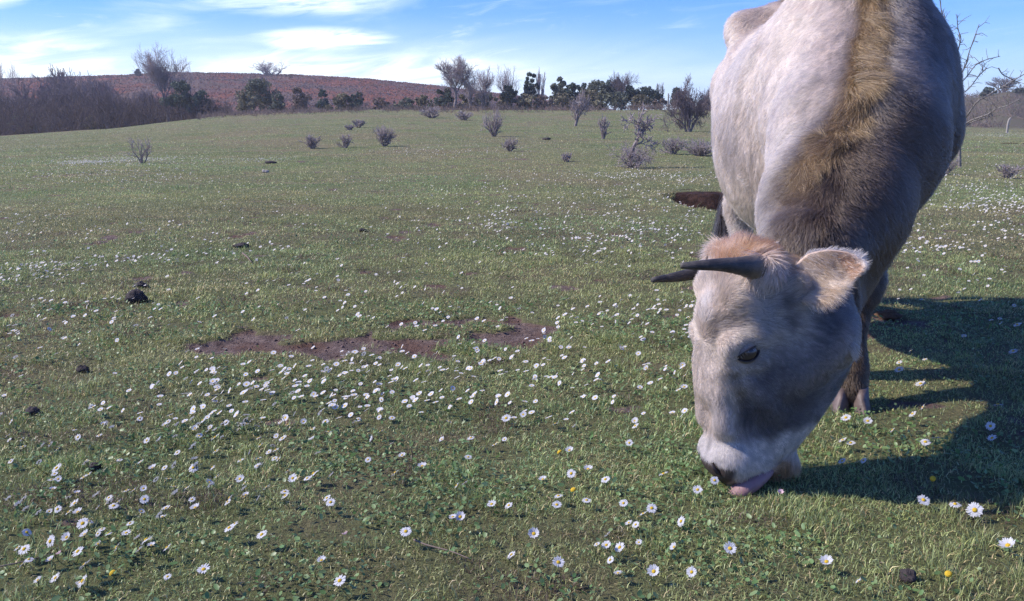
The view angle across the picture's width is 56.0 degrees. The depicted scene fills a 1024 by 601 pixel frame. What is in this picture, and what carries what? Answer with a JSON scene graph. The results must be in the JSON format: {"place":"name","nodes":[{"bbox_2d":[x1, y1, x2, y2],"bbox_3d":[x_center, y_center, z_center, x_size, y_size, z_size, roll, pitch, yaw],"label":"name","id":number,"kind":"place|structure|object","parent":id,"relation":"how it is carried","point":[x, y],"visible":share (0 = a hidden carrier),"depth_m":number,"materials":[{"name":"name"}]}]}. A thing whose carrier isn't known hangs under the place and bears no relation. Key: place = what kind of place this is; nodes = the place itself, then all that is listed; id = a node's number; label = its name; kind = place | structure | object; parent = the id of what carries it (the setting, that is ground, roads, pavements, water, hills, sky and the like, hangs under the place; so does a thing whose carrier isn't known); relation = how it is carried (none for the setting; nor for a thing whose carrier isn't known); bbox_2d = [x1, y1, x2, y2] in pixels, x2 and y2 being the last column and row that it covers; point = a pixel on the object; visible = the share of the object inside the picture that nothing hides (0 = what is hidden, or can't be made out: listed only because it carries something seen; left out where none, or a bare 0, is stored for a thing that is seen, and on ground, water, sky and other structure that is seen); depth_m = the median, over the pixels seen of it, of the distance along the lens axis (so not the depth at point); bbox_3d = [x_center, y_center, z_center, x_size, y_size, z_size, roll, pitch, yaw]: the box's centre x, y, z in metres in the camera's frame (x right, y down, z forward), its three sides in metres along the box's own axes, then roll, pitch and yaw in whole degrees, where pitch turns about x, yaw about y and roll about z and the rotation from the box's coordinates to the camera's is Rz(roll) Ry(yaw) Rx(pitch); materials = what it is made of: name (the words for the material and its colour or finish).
{"place":"outdoors","nodes":[
{"label":"outdoors","id":0,"kind":"place"},
{"bbox_2d":[0,73,612,131],"bbox_3d":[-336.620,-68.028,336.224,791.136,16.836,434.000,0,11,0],"label":"hill","id":1,"kind":"structure","parent":0,"point":[330,96],"depth_m":220.52,"materials":[{"name":"soil"}]},
{"bbox_2d":[1,71,526,133],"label":"bracken","id":2,"kind":"object","parent":1,"relation":"on","point":[290,76],"visible":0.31,"depth_m":229.93,"materials":[{"name":"brown plant"}]},
{"bbox_2d":[249,59,286,75],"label":"bare tree","id":3,"kind":"object","parent":1,"relation":"on","point":[264,70],"visible":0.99,"depth_m":254.51,"materials":[{"name":"grey plant"}]},
{"bbox_2d":[0,91,1023,600],"bbox_3d":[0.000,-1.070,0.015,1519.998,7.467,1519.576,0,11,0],"label":"meadow ground","id":4,"kind":"structure","parent":0,"point":[692,199],"depth_m":3.10,"materials":[{"name":"plant"}]},
{"bbox_2d":[0,61,18,135],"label":"bare tree","id":5,"kind":"object","parent":4,"relation":"on","point":[5,86],"visible":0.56,"depth_m":116.87,"materials":[{"name":"grey plant"}]},
{"bbox_2d":[18,544,30,556],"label":"daisy","id":6,"kind":"object","parent":4,"relation":"on","point":[24,549],"visible":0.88,"depth_m":1.77,"materials":[{"name":"white plant"}]},
{"bbox_2d":[7,110,42,134],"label":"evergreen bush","id":7,"kind":"object","parent":4,"relation":"on","point":[32,131],"visible":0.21,"depth_m":102.78,"materials":[{"name":"green plant"}]},
{"bbox_2d":[4,75,57,131],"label":"bare tree","id":8,"kind":"object","parent":4,"relation":"on","point":[41,94],"visible":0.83,"depth_m":94.61,"materials":[{"name":"grey plant"}]},
{"bbox_2d":[24,406,39,414],"bbox_3d":[-1.332,0.309,2.671,0.041,0.031,0.044,0,11,0],"label":"dung clod","id":9,"kind":"object","parent":4,"relation":"on","point":[32,410],"visible":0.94,"depth_m":2.66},
{"bbox_2d":[29,69,89,131],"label":"bare tree","id":10,"kind":"object","parent":4,"relation":"on","point":[55,84],"visible":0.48,"depth_m":99.90,"materials":[{"name":"grey plant"}]},
{"bbox_2d":[41,65,77,129],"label":"bare tree","id":11,"kind":"object","parent":4,"relation":"on","point":[61,80],"visible":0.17,"depth_m":113.68,"materials":[{"name":"grey plant"}]},
{"bbox_2d":[36,67,83,118],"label":"bare tree","id":12,"kind":"object","parent":4,"relation":"on","point":[72,79],"visible":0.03,"depth_m":123.12,"materials":[{"name":"grey plant"}]},
{"bbox_2d":[49,81,92,129],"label":"bare tree","id":13,"kind":"object","parent":4,"relation":"on","point":[74,92],"visible":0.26,"depth_m":99.61,"materials":[{"name":"grey plant"}]},
{"bbox_2d":[76,517,87,534],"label":"daisy","id":14,"kind":"object","parent":4,"relation":"on","point":[83,524],"visible":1,"depth_m":1.88,"materials":[{"name":"white plant"}]},
{"bbox_2d":[75,365,89,372],"bbox_3d":[-1.399,0.227,3.138,0.042,0.036,0.041,3,11,16],"label":"dung clod","id":15,"kind":"object","parent":4,"relation":"on","point":[82,368],"visible":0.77,"depth_m":3.13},
{"bbox_2d":[88,462,101,471],"bbox_3d":[-0.976,0.393,2.252,0.030,0.027,0.028,0,11,0],"label":"dung clod","id":16,"kind":"object","parent":4,"relation":"on","point":[95,465],"visible":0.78,"depth_m":2.25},
{"bbox_2d":[84,114,111,129],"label":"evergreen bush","id":17,"kind":"object","parent":4,"relation":"on","point":[93,127],"visible":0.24,"depth_m":97.05,"materials":[{"name":"green plant"}]},
{"bbox_2d":[72,77,125,128],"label":"bare tree","id":18,"kind":"object","parent":4,"relation":"on","point":[97,84],"visible":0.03,"depth_m":107.34,"materials":[{"name":"grey plant"}]},
{"bbox_2d":[81,79,121,120],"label":"bare tree","id":19,"kind":"object","parent":4,"relation":"on","point":[107,85],"visible":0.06,"depth_m":99.41,"materials":[{"name":"grey plant"}]},
{"bbox_2d":[86,86,127,128],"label":"bare tree","id":20,"kind":"object","parent":4,"relation":"on","point":[107,96],"visible":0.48,"depth_m":92.14,"materials":[{"name":"grey plant"}]},
{"bbox_2d":[0,84,233,135],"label":"wood undergrowth","id":21,"kind":"object","parent":4,"relation":"on","point":[66,121],"visible":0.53,"depth_m":90.59,"materials":[{"name":"plant"}]},
{"bbox_2d":[125,289,147,303],"bbox_3d":[-1.686,-0.010,4.320,0.099,0.087,0.091,-6,12,-27],"label":"dung clod","id":22,"kind":"object","parent":4,"relation":"on","point":[138,295],"visible":0.67,"depth_m":4.29,"materials":[{"name":"soil"}]},
{"bbox_2d":[124,136,151,162],"bbox_3d":[-7.279,-2.930,18.764,0.670,0.569,0.476,0,11,0],"label":"bare bush","id":23,"kind":"object","parent":4,"relation":"on","point":[146,150],"visible":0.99,"depth_m":18.77,"materials":[{"name":"grey plant"}]},
{"bbox_2d":[129,91,159,123],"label":"bare tree","id":24,"kind":"object","parent":4,"relation":"on","point":[138,94],"visible":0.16,"depth_m":98.14,"materials":[{"name":"grey plant"}]},
{"bbox_2d":[131,40,189,121],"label":"bare tree","id":25,"kind":"object","parent":4,"relation":"on","point":[156,74],"visible":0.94,"depth_m":90.66,"materials":[{"name":"grey plant"}]},
{"bbox_2d":[159,80,193,118],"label":"evergreen tree","id":26,"kind":"object","parent":4,"relation":"on","point":[182,88],"visible":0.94,"depth_m":88.50,"materials":[{"name":"green plant"}]},
{"bbox_2d":[180,66,200,118],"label":"bare tree","id":27,"kind":"object","parent":4,"relation":"on","point":[190,91],"visible":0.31,"depth_m":94.70,"materials":[{"name":"grey plant"}]},
{"bbox_2d":[185,89,213,113],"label":"evergreen bush","id":28,"kind":"object","parent":4,"relation":"on","point":[197,96],"visible":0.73,"depth_m":88.67,"materials":[{"name":"green plant"}]},
{"bbox_2d":[197,564,209,580],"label":"daisy","id":29,"kind":"object","parent":4,"relation":"on","point":[202,569],"visible":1,"depth_m":1.70,"materials":[{"name":"white plant"}]},
{"bbox_2d":[235,92,265,113],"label":"evergreen bush","id":30,"kind":"object","parent":4,"relation":"on","point":[243,103],"visible":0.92,"depth_m":87.99,"materials":[{"name":"green plant"}]},
{"bbox_2d":[234,78,280,111],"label":"evergreen tree","id":31,"kind":"object","parent":4,"relation":"on","point":[258,86],"visible":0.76,"depth_m":90.29,"materials":[{"name":"green plant"}]},
{"bbox_2d":[267,93,286,110],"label":"evergreen bush","id":32,"kind":"object","parent":4,"relation":"on","point":[278,104],"visible":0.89,"depth_m":87.89,"materials":[{"name":"green plant"}]},
{"bbox_2d":[290,87,312,111],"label":"evergreen bush","id":33,"kind":"object","parent":4,"relation":"on","point":[301,98],"visible":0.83,"depth_m":89.47,"materials":[{"name":"green plant"}]},
{"bbox_2d":[298,134,321,148],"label":"bare bush","id":34,"kind":"object","parent":4,"relation":"on","point":[311,144],"visible":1,"depth_m":25.52,"materials":[{"name":"grey plant"}]},
{"bbox_2d":[315,89,331,110],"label":"evergreen bush","id":35,"kind":"object","parent":4,"relation":"on","point":[321,102],"visible":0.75,"depth_m":89.02,"materials":[{"name":"green plant"}]},
{"bbox_2d":[325,93,350,110],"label":"evergreen bush","id":36,"kind":"object","parent":4,"relation":"on","point":[342,101],"visible":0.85,"depth_m":87.65,"materials":[{"name":"green plant"}]},
{"bbox_2d":[333,575,350,598],"bbox_3d":[-0.286,0.491,1.641,0.036,0.041,0.022,0,11,0],"label":"daisy","id":37,"kind":"object","parent":4,"relation":"on","point":[340,579],"visible":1,"depth_m":1.64,"materials":[{"name":"white plant"}]},
{"bbox_2d":[336,134,353,147],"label":"bare bush","id":38,"kind":"object","parent":4,"relation":"on","point":[344,141],"visible":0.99,"depth_m":25.76,"materials":[{"name":"grey plant"}]},
{"bbox_2d":[347,91,363,108],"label":"evergreen bush","id":39,"kind":"object","parent":4,"relation":"on","point":[354,100],"visible":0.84,"depth_m":87.78,"materials":[{"name":"green plant"}]},
{"bbox_2d":[191,321,550,359],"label":"soil crumbs","id":40,"kind":"object","parent":4,"relation":"on","point":[327,347],"visible":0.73,"depth_m":3.52,"materials":[{"name":"soil"}]},
{"bbox_2d":[372,97,389,109],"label":"evergreen bush","id":41,"kind":"object","parent":4,"relation":"on","point":[381,102],"visible":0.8,"depth_m":87.80,"materials":[{"name":"green plant"}]},
{"bbox_2d":[373,125,395,146],"bbox_3d":[-3.498,-4.519,26.438,0.684,0.646,0.732,0,11,0],"label":"bare bush","id":42,"kind":"object","parent":4,"relation":"on","point":[383,136],"visible":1,"depth_m":26.29,"materials":[{"name":"grey plant"}]},
{"bbox_2d":[386,96,414,108],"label":"evergreen bush","id":43,"kind":"object","parent":4,"relation":"on","point":[409,101],"visible":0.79,"depth_m":86.88,"materials":[{"name":"green plant"}]},
{"bbox_2d":[400,527,411,545],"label":"daisy","id":44,"kind":"object","parent":4,"relation":"on","point":[405,531],"visible":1,"depth_m":1.82,"materials":[{"name":"white plant"}]},
{"bbox_2d":[412,94,432,107],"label":"evergreen bush","id":45,"kind":"object","parent":4,"relation":"on","point":[420,102],"visible":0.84,"depth_m":86.91,"materials":[{"name":"green plant"}]},
{"bbox_2d":[419,106,439,117],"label":"bare bush","id":46,"kind":"object","parent":4,"relation":"on","point":[430,113],"visible":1,"depth_m":62.23,"materials":[{"name":"grey plant"}]},
{"bbox_2d":[427,87,454,108],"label":"evergreen bush","id":47,"kind":"object","parent":4,"relation":"on","point":[446,97],"visible":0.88,"depth_m":85.74,"materials":[{"name":"green plant"}]},
{"bbox_2d":[413,539,469,558],"bbox_3d":[-0.133,0.463,1.795,0.136,0.003,0.007,7,13,34],"label":"stick","id":48,"kind":"object","parent":4,"relation":"on","point":[438,548],"visible":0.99,"depth_m":1.80,"materials":[{"name":"wood"}]},
{"bbox_2d":[195,101,710,119],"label":"dry undergrowth","id":49,"kind":"object","parent":4,"relation":"on","point":[385,108],"visible":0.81,"depth_m":81.07,"materials":[{"name":"plant"}]},
{"bbox_2d":[434,54,478,109],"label":"bare tree","id":50,"kind":"object","parent":4,"relation":"on","point":[457,73],"visible":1,"depth_m":83.22,"materials":[{"name":"grey plant"}]},
{"bbox_2d":[454,110,473,119],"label":"bare bush","id":51,"kind":"object","parent":4,"relation":"on","point":[462,116],"visible":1,"depth_m":57.99,"materials":[{"name":"grey plant"}]},
{"bbox_2d":[456,94,478,109],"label":"evergreen bush","id":52,"kind":"object","parent":4,"relation":"on","point":[462,97],"visible":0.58,"depth_m":86.91,"materials":[{"name":"green plant"}]},
{"bbox_2d":[460,71,476,109],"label":"bare tree","id":53,"kind":"object","parent":4,"relation":"on","point":[469,92],"visible":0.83,"depth_m":85.04,"materials":[{"name":"grey plant"}]},
{"bbox_2d":[471,66,494,107],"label":"bare tree","id":54,"kind":"object","parent":4,"relation":"on","point":[483,94],"visible":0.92,"depth_m":85.59,"materials":[{"name":"grey plant"}]},
{"bbox_2d":[480,108,504,136],"bbox_3d":[-0.696,-6.468,35.086,0.950,1.106,0.873,0,11,0],"label":"bare bush","id":55,"kind":"object","parent":4,"relation":"on","point":[496,126],"visible":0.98,"depth_m":35.09,"materials":[{"name":"grey plant"}]},
{"bbox_2d":[493,95,511,109],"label":"evergreen bush","id":56,"kind":"object","parent":4,"relation":"on","point":[501,101],"visible":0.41,"depth_m":87.01,"materials":[{"name":"green plant"}]},
{"bbox_2d":[495,65,521,105],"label":"bare tree","id":57,"kind":"object","parent":4,"relation":"on","point":[502,84],"visible":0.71,"depth_m":87.91,"materials":[{"name":"grey plant"}]},
{"bbox_2d":[500,85,517,108],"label":"evergreen tree","id":58,"kind":"object","parent":4,"relation":"on","point":[509,94],"visible":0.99,"depth_m":85.77,"materials":[{"name":"green plant"}]},
{"bbox_2d":[500,136,517,150],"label":"bare bush","id":59,"kind":"object","parent":4,"relation":"on","point":[508,143],"visible":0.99,"depth_m":22.27,"materials":[{"name":"grey plant"}]},
{"bbox_2d":[0,214,1023,600],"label":"clover","id":60,"kind":"object","parent":4,"relation":"on","point":[458,506],"visible":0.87,"depth_m":2.34,"materials":[{"name":"green plant"}]},
{"bbox_2d":[0,133,1023,422],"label":"distant daisies","id":61,"kind":"object","parent":4,"relation":"on","point":[344,405],"visible":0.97,"depth_m":3.64,"materials":[{"name":"white plant"}]},
{"bbox_2d":[515,93,536,109],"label":"evergreen bush","id":62,"kind":"object","parent":4,"relation":"on","point":[521,100],"visible":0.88,"depth_m":85.75,"materials":[{"name":"green plant"}]},
{"bbox_2d":[521,72,539,97],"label":"evergreen tree","id":63,"kind":"object","parent":4,"relation":"on","point":[529,88],"visible":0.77,"depth_m":88.56,"materials":[{"name":"green plant"}]},
{"bbox_2d":[523,527,538,546],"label":"daisy","id":64,"kind":"object","parent":4,"relation":"on","point":[533,533],"visible":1,"depth_m":1.83,"materials":[{"name":"white plant"}]},
{"bbox_2d":[534,69,545,103],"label":"bare tree","id":65,"kind":"object","parent":4,"relation":"on","point":[539,78],"visible":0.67,"depth_m":88.98,"materials":[{"name":"grey plant"}]},
{"bbox_2d":[532,94,554,109],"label":"evergreen bush","id":66,"kind":"object","parent":4,"relation":"on","point":[539,98],"visible":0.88,"depth_m":85.94,"materials":[{"name":"green plant"}]},
{"bbox_2d":[550,555,564,576],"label":"daisy","id":67,"kind":"object","parent":4,"relation":"on","point":[558,561],"visible":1,"depth_m":1.71,"materials":[{"name":"white plant"}]},
{"bbox_2d":[549,76,568,98],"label":"evergreen tree","id":68,"kind":"object","parent":4,"relation":"on","point":[559,88],"visible":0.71,"depth_m":89.57,"materials":[{"name":"green plant"}]},
{"bbox_2d":[548,92,574,109],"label":"evergreen bush","id":69,"kind":"object","parent":4,"relation":"on","point":[561,101],"visible":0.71,"depth_m":86.77,"materials":[{"name":"green plant"}]},
{"bbox_2d":[562,82,578,101],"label":"evergreen tree","id":70,"kind":"object","parent":4,"relation":"on","point":[572,87],"visible":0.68,"depth_m":88.64,"materials":[{"name":"green plant"}]},
{"bbox_2d":[568,89,590,125],"bbox_3d":[3.411,-9.717,48.495,0.971,2.034,1.075,6,12,30],"label":"thorn tree","id":71,"kind":"object","parent":4,"relation":"on","point":[580,105],"visible":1,"depth_m":48.37,"materials":[{"name":"grey plant"}]},
{"bbox_2d":[575,89,603,109],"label":"evergreen bush","id":72,"kind":"object","parent":4,"relation":"on","point":[595,102],"visible":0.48,"depth_m":85.95,"materials":[{"name":"green plant"}]},
{"bbox_2d":[585,79,611,104],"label":"evergreen tree","id":73,"kind":"object","parent":4,"relation":"on","point":[598,85],"visible":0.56,"depth_m":88.45,"materials":[{"name":"green plant"}]},
{"bbox_2d":[597,115,610,138],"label":"bare bush","id":74,"kind":"object","parent":4,"relation":"on","point":[602,123],"visible":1,"depth_m":32.54,"materials":[{"name":"grey plant"}]},
{"bbox_2d":[601,91,627,109],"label":"evergreen bush","id":75,"kind":"object","parent":4,"relation":"on","point":[610,97],"visible":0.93,"depth_m":85.54,"materials":[{"name":"green plant"}]},
{"bbox_2d":[606,70,641,109],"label":"bare tree","id":76,"kind":"object","parent":4,"relation":"on","point":[621,87],"visible":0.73,"depth_m":88.66,"materials":[{"name":"grey plant"}]},
{"bbox_2d":[605,139,656,168],"bbox_3d":[2.136,-2.441,16.234,0.966,0.551,0.888,-8,13,-35],"label":"bare bush","id":77,"kind":"object","parent":4,"relation":"on","point":[633,154],"visible":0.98,"depth_m":16.11,"materials":[{"name":"grey plant"}]},
{"bbox_2d":[620,85,641,104],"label":"evergreen tree","id":78,"kind":"object","parent":4,"relation":"on","point":[631,92],"visible":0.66,"depth_m":88.29,"materials":[{"name":"green plant"}]},
{"bbox_2d":[618,103,661,166],"bbox_3d":[2.171,-2.767,16.187,0.742,1.135,0.471,-4,11,-20],"label":"thorn tree","id":79,"kind":"object","parent":4,"relation":"on","point":[641,131],"visible":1,"depth_m":16.18,"materials":[{"name":"grey plant"}]},
{"bbox_2d":[630,94,654,109],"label":"evergreen bush","id":80,"kind":"object","parent":4,"relation":"on","point":[637,98],"visible":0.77,"depth_m":85.77,"materials":[{"name":"green plant"}]},
{"bbox_2d":[639,86,663,106],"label":"evergreen tree","id":81,"kind":"object","parent":4,"relation":"on","point":[651,93],"visible":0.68,"depth_m":87.49,"materials":[{"name":"green plant"}]},
{"bbox_2d":[646,564,658,584],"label":"daisy","id":82,"kind":"object","parent":4,"relation":"on","point":[653,571],"visible":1,"depth_m":1.69,"materials":[{"name":"white plant"}]},
{"bbox_2d":[652,98,669,108],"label":"evergreen bush","id":83,"kind":"object","parent":4,"relation":"on","point":[661,100],"visible":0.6,"depth_m":87.12,"materials":[{"name":"green plant"}]},
{"bbox_2d":[656,136,689,154],"bbox_3d":[3.439,-3.300,20.531,0.572,0.425,0.694,-6,12,-27],"label":"bare bush","id":84,"kind":"object","parent":4,"relation":"on","point":[672,147],"visible":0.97,"depth_m":20.46,"materials":[{"name":"grey plant"}]},
{"bbox_2d":[658,75,710,131],"bbox_3d":[7.451,-8.287,40.905,2.562,2.774,1.843,0,11,0],"label":"thorn tree","id":85,"kind":"object","parent":4,"relation":"on","point":[685,111],"visible":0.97,"depth_m":40.91,"materials":[{"name":"grey plant"}]},
{"bbox_2d":[686,566,696,586],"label":"daisy","id":86,"kind":"object","parent":4,"relation":"on","point":[692,570],"visible":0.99,"depth_m":1.69,"materials":[{"name":"white plant"}]},
{"bbox_2d":[679,137,712,155],"bbox_3d":[3.881,-3.192,20.048,0.888,0.415,1.002,0,11,0],"label":"bare bush","id":87,"kind":"object","parent":4,"relation":"on","point":[700,150],"visible":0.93,"depth_m":20.01,"materials":[{"name":"grey plant"}]},
{"bbox_2d":[710,476,718,505],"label":"daisy","id":88,"kind":"object","parent":4,"relation":"on","point":[714,480],"visible":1,"depth_m":2.06,"materials":[{"name":"white plant"}]},
{"bbox_2d":[723,541,736,564],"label":"daisy","id":89,"kind":"object","parent":4,"relation":"on","point":[730,548],"visible":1,"depth_m":1.76,"materials":[{"name":"white plant"}]},
{"bbox_2d":[650,0,966,495],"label":"cow","id":90,"kind":"object","parent":4,"relation":"on","point":[838,131],"visible":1,"depth_m":2.27},
{"bbox_2d":[819,554,833,570],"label":"daisy","id":91,"kind":"object","parent":4,"relation":"on","point":[825,559],"visible":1,"depth_m":1.73,"materials":[{"name":"white plant"}]},
{"bbox_2d":[874,309,902,320],"bbox_3d":[1.564,0.065,3.993,0.107,0.060,0.105,-5,12,-27],"label":"earth clod","id":92,"kind":"object","parent":4,"relation":"on","point":[889,314],"visible":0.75,"depth_m":3.96,"materials":[{"name":"soil"}]},
{"bbox_2d":[899,568,916,583],"bbox_3d":[0.703,0.491,1.706,0.029,0.032,0.035,0,11,0],"label":"stone","id":93,"kind":"object","parent":4,"relation":"on","point":[911,575],"visible":0.98,"depth_m":1.70,"materials":[{"name":"stone"}]},
{"bbox_2d":[917,495,929,511],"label":"daisy","id":94,"kind":"object","parent":4,"relation":"on","point":[923,499],"visible":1,"depth_m":2.01,"materials":[{"name":"white plant"}]},
{"bbox_2d":[945,156,959,174],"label":"bare bush","id":95,"kind":"object","parent":4,"relation":"on","point":[952,165],"visible":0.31,"depth_m":14.61,"materials":[{"name":"grey plant"}]},
{"bbox_2d":[965,502,983,520],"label":"daisy","id":96,"kind":"object","parent":4,"relation":"on","point":[973,507],"visible":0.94,"depth_m":1.95,"materials":[{"name":"white plant"}]},
{"bbox_2d":[940,0,1023,166],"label":"thorn tree","id":97,"kind":"object","parent":4,"relation":"on","point":[973,105],"visible":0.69,"depth_m":16.24,"materials":[{"name":"grey plant"}]},
{"bbox_2d":[980,87,996,96],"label":"evergreen bush","id":98,"kind":"object","parent":4,"relation":"on","point":[986,90],"visible":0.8,"depth_m":147.27,"materials":[{"name":"green plant"}]},
{"bbox_2d":[964,87,1023,127],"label":"slope undergrowth","id":99,"kind":"object","parent":4,"relation":"on","point":[1017,96],"visible":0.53,"depth_m":123.87,"materials":[{"name":"plant"}]},
{"bbox_2d":[986,76,1022,92],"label":"bare tree","id":100,"kind":"object","parent":4,"relation":"on","point":[1002,83],"visible":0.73,"depth_m":150.81,"materials":[{"name":"grey plant"}]},
{"bbox_2d":[998,537,1014,562],"bbox_3d":[0.908,0.462,1.770,0.028,0.052,0.028,7,13,34],"label":"daisy","id":101,"kind":"object","parent":4,"relation":"on","point":[1007,543],"visible":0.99,"depth_m":1.77,"materials":[{"name":"white plant"}]},
{"bbox_2d":[995,163,1023,177],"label":"bare bush","id":102,"kind":"object","parent":4,"relation":"on","point":[1005,170],"visible":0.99,"depth_m":13.46,"materials":[{"name":"grey plant"}]},
{"bbox_2d":[0,0,1023,109],"label":"sky","id":103,"kind":"structure","parent":0,"point":[667,42],"materials":[{"name":"blue"}]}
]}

